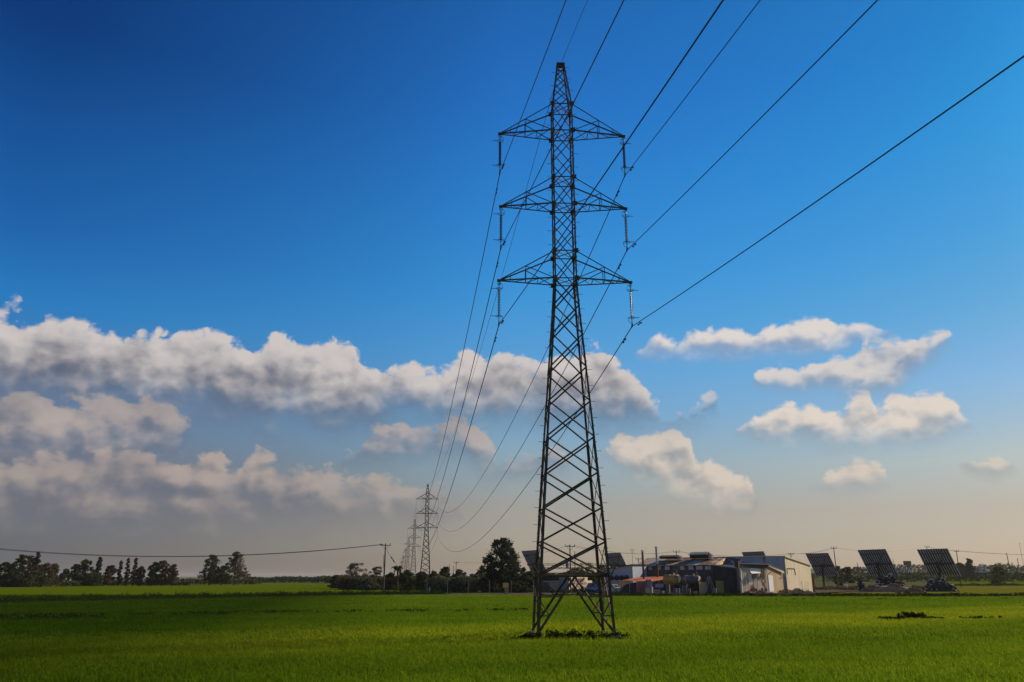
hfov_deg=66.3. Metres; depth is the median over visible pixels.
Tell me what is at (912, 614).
weed clump
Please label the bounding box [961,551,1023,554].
overhead wire
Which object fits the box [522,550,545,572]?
solar tracker
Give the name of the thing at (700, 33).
conductor
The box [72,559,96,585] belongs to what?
tree
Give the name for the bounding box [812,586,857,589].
dry brush
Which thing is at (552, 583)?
shed
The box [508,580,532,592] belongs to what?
bush
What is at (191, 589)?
field
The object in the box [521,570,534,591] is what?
tree
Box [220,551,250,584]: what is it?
pine tree
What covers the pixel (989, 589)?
field strip
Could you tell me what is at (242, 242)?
sky
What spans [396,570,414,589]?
tree
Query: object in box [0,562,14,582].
tree
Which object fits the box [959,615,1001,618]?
weed clump
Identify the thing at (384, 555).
utility pole
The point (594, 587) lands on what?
parked car
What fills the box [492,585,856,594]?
factory yard
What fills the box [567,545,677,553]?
overhead wire
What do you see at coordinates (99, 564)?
tree
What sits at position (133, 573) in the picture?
tree
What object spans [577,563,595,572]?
tree
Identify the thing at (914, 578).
treeline
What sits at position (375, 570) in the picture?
tree
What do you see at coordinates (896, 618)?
weed clump
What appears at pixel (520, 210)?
earth wire
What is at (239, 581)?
treeline
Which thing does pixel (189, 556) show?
overhead wire
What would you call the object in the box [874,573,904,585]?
scrap heap
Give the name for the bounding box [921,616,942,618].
weed clump
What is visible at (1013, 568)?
treeline
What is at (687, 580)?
storage tank
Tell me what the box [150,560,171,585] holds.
tree
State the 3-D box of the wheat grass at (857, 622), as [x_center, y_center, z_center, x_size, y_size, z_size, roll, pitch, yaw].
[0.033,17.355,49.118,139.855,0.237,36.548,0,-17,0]
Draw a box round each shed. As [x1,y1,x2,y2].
[538,577,559,591]
[606,564,648,591]
[712,561,739,593]
[739,563,784,592]
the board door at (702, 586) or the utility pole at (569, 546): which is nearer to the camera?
the board door at (702, 586)
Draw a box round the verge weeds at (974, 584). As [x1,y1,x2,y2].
[954,583,1023,585]
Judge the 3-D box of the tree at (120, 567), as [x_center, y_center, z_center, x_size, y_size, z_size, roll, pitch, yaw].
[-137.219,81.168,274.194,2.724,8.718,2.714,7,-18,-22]
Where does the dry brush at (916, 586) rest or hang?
on the field strip
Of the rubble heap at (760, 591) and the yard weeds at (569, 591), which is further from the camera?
the yard weeds at (569, 591)
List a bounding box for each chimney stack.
[641,550,644,581]
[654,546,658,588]
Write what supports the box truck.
on the factory yard at (817, 586)
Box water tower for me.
[903,561,911,572]
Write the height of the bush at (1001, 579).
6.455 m
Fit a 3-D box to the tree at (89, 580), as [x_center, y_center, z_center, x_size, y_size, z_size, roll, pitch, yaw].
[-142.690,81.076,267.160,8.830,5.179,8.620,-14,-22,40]
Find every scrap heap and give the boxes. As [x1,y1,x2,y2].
[855,583,925,591]
[856,578,864,590]
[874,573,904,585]
[922,577,959,591]
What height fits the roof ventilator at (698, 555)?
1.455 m
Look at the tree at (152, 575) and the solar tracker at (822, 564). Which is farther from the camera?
the tree at (152, 575)
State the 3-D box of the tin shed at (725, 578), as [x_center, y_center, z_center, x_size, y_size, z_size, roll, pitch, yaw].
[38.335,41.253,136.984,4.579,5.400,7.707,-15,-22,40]
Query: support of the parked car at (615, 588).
on the factory yard at (817, 586)
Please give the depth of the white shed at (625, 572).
145.11 m
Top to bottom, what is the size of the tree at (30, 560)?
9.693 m
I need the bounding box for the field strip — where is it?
[820,586,1023,594]
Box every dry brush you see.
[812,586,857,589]
[828,585,922,587]
[895,590,925,594]
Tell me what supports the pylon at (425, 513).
on the field at (191, 589)
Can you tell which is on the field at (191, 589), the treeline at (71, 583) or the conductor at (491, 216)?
the treeline at (71, 583)
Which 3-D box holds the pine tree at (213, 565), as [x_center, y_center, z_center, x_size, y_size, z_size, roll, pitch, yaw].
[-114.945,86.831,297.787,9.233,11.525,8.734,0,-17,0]
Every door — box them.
[699,582,706,593]
[716,581,723,592]
[768,575,773,591]
[801,581,808,588]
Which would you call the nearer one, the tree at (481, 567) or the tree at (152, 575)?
the tree at (481, 567)
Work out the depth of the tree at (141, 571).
276.31 m
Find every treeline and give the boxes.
[49,580,81,585]
[81,581,189,584]
[177,578,263,583]
[243,574,344,582]
[321,573,466,582]
[341,575,429,589]
[424,574,532,591]
[811,573,902,577]
[822,574,1023,581]
[839,566,867,572]
[856,571,1023,575]
[894,564,926,572]
[972,562,1023,572]
[978,564,1011,572]
[1000,565,1023,572]
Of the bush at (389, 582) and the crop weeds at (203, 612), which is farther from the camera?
the bush at (389, 582)
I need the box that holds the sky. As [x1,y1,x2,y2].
[0,0,1023,576]
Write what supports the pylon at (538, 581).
on the crop field at (413, 673)
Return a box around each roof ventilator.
[659,555,681,559]
[689,551,712,558]
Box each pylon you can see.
[404,539,412,569]
[407,519,421,576]
[415,484,438,574]
[491,62,639,638]
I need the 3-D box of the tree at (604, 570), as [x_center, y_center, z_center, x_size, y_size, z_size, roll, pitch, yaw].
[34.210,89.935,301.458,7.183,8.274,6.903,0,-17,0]
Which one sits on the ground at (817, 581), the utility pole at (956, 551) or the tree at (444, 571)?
the tree at (444, 571)
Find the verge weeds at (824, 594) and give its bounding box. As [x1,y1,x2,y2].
[538,592,1023,596]
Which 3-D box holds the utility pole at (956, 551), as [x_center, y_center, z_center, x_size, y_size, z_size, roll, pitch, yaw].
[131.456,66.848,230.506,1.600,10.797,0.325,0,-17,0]
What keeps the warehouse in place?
on the factory yard at (817, 586)
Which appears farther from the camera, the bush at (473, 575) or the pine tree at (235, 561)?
the pine tree at (235, 561)
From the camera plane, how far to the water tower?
614.20 m
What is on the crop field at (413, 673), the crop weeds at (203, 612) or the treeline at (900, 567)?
the crop weeds at (203, 612)
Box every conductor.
[401,0,723,566]
[403,0,565,550]
[403,0,623,555]
[407,0,877,566]
[409,55,1023,568]
[413,0,759,551]
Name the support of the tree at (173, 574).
on the field at (191, 589)
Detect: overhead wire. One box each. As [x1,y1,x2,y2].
[0,544,382,556]
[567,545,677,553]
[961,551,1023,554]
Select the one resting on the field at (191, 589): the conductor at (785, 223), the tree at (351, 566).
the tree at (351, 566)
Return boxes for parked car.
[584,583,598,592]
[601,584,620,592]
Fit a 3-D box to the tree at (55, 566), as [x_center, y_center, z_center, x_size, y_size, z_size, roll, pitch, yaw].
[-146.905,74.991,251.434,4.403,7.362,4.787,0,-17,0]
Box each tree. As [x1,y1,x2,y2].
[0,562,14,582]
[0,570,23,586]
[11,554,28,578]
[14,570,54,586]
[26,555,34,573]
[30,553,41,579]
[39,562,55,586]
[47,563,59,585]
[58,568,71,585]
[70,564,82,585]
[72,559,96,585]
[79,571,105,585]
[93,557,102,582]
[102,565,118,585]
[115,560,122,585]
[121,558,130,585]
[128,558,137,585]
[134,566,145,585]
[144,561,161,585]
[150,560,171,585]
[166,564,178,585]
[197,554,221,584]
[211,565,233,584]
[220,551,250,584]
[344,562,370,588]
[369,566,382,579]
[392,566,402,588]
[439,566,451,577]
[474,569,484,584]
[479,554,494,585]
[482,537,519,585]
[505,555,525,582]
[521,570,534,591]
[565,569,585,572]
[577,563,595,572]
[596,564,606,584]
[956,562,965,578]
[963,558,979,576]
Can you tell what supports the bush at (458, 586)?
on the ground at (817, 581)
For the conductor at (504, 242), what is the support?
hanging from the pylon at (538, 581)
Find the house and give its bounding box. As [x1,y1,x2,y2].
[978,564,985,572]
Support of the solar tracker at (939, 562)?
on the field strip
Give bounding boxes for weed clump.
[878,615,904,619]
[896,611,925,617]
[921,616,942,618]
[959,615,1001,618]
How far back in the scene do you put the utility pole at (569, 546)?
144.09 m
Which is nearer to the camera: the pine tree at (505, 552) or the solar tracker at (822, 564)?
the pine tree at (505, 552)
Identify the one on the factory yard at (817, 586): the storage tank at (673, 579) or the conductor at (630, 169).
the storage tank at (673, 579)
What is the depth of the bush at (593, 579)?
157.27 m
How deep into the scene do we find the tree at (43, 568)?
243.47 m
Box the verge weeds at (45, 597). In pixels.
[0,589,447,602]
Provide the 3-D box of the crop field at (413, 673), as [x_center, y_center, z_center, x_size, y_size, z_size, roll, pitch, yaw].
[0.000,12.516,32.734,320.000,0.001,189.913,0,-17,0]
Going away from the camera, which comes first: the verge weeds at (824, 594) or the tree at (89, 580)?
the verge weeds at (824, 594)
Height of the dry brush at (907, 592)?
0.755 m
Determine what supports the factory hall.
on the factory yard at (817, 586)
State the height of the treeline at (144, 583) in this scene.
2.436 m
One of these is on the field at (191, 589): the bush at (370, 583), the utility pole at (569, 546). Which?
the bush at (370, 583)
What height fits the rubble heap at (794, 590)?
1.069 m
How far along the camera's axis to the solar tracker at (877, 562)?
211.41 m
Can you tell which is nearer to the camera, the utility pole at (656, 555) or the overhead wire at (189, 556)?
the utility pole at (656, 555)
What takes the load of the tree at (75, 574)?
on the field at (191, 589)
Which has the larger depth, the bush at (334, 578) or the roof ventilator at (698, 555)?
the bush at (334, 578)
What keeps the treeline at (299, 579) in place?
on the ground at (817, 581)
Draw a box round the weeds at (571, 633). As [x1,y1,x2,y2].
[517,629,630,639]
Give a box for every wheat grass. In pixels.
[0,594,1023,608]
[0,607,1023,642]
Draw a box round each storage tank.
[663,573,680,593]
[682,574,700,592]
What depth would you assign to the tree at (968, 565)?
412.18 m
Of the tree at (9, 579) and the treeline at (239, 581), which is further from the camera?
the treeline at (239, 581)
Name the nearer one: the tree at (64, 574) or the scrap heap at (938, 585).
the scrap heap at (938, 585)
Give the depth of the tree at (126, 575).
275.20 m
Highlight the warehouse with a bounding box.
[713,556,814,591]
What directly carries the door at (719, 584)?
in the tin shed at (725, 578)
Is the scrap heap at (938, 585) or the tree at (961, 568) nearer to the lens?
the scrap heap at (938, 585)
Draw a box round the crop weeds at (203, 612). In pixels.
[129,609,298,615]
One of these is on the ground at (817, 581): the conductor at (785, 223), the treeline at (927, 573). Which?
the treeline at (927, 573)
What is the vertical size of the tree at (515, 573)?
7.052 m
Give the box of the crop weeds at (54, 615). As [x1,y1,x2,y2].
[0,611,106,619]
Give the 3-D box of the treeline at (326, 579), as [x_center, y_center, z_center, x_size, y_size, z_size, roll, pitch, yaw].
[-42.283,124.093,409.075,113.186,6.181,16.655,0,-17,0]
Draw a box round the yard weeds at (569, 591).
[550,587,605,592]
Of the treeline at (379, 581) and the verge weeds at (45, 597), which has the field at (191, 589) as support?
the treeline at (379, 581)
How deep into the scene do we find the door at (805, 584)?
148.48 m
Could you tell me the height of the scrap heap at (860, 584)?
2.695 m
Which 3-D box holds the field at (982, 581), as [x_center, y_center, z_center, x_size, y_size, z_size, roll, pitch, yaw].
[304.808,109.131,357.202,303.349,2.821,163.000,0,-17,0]
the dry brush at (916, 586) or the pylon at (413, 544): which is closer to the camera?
the dry brush at (916, 586)
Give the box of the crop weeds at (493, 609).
[227,607,527,612]
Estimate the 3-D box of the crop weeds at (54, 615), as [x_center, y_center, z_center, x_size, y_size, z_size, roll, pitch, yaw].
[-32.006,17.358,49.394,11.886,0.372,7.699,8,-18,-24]
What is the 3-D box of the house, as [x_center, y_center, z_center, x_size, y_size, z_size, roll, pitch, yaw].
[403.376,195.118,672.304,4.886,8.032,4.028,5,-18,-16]
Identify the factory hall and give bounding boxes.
[638,557,740,592]
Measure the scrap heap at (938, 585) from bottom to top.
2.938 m
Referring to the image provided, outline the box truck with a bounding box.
[559,577,591,591]
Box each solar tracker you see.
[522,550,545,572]
[604,553,625,566]
[742,551,765,555]
[806,553,838,586]
[858,549,898,577]
[917,548,960,576]
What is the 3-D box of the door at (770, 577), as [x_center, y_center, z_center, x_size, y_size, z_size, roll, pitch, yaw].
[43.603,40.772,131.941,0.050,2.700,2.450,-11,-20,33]
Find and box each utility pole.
[380,543,390,590]
[565,544,574,592]
[831,546,838,585]
[954,550,961,586]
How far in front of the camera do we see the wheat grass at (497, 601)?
82.28 m
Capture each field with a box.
[0,583,419,594]
[0,596,1021,681]
[942,577,1023,584]
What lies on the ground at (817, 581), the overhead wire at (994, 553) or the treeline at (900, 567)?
the treeline at (900, 567)
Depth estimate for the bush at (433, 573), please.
169.97 m
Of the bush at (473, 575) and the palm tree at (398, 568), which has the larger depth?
the palm tree at (398, 568)
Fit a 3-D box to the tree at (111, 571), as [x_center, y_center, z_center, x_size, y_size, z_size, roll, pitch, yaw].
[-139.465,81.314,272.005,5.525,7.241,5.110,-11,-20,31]
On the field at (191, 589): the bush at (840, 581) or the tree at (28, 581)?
the tree at (28, 581)
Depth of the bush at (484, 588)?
142.94 m
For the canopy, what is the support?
on the factory yard at (817, 586)
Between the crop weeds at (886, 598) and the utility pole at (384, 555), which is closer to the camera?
the crop weeds at (886, 598)
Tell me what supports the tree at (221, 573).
on the field at (191, 589)
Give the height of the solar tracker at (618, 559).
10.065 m
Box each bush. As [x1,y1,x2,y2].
[327,575,340,587]
[335,576,359,589]
[353,578,381,589]
[380,572,398,589]
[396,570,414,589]
[412,571,428,589]
[427,569,437,578]
[443,582,467,591]
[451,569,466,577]
[466,573,480,591]
[479,580,509,592]
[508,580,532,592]
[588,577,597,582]
[833,566,844,585]
[840,566,858,582]
[990,567,1010,585]
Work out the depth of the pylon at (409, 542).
555.12 m
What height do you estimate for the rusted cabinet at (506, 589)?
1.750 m
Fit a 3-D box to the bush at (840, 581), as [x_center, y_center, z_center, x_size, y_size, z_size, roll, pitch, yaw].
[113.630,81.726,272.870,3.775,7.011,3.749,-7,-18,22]
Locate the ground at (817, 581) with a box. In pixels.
[0,569,1023,604]
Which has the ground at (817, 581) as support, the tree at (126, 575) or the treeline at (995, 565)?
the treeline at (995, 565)
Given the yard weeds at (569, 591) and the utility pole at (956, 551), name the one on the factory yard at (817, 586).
the yard weeds at (569, 591)
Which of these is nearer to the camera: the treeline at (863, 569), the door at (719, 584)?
the door at (719, 584)
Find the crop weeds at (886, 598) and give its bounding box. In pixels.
[776,597,1023,599]
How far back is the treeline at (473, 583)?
146.94 m
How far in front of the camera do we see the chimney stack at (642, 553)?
140.27 m
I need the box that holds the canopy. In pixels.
[618,576,662,592]
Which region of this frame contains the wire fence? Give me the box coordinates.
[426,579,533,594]
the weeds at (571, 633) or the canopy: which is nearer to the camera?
the weeds at (571, 633)
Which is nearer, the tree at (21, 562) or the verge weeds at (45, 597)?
the verge weeds at (45, 597)
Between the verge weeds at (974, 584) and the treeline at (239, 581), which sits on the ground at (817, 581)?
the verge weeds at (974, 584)
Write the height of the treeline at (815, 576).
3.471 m
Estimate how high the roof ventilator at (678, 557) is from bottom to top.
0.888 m
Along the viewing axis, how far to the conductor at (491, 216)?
44.23 m
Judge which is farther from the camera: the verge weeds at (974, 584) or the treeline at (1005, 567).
the treeline at (1005, 567)
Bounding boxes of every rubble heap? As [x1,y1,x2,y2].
[743,590,773,593]
[778,588,814,593]
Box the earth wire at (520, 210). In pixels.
[421,0,587,508]
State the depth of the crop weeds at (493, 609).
59.83 m
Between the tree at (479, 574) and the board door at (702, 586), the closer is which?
the board door at (702, 586)
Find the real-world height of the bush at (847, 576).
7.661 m
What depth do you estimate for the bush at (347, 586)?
179.96 m
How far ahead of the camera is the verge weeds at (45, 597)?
101.81 m
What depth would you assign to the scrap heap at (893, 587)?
149.97 m
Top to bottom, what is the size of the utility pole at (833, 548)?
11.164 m
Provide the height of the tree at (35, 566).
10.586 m
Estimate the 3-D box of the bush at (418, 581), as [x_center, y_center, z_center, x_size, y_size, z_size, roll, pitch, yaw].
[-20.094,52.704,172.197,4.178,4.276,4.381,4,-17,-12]
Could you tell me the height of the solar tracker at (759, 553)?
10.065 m

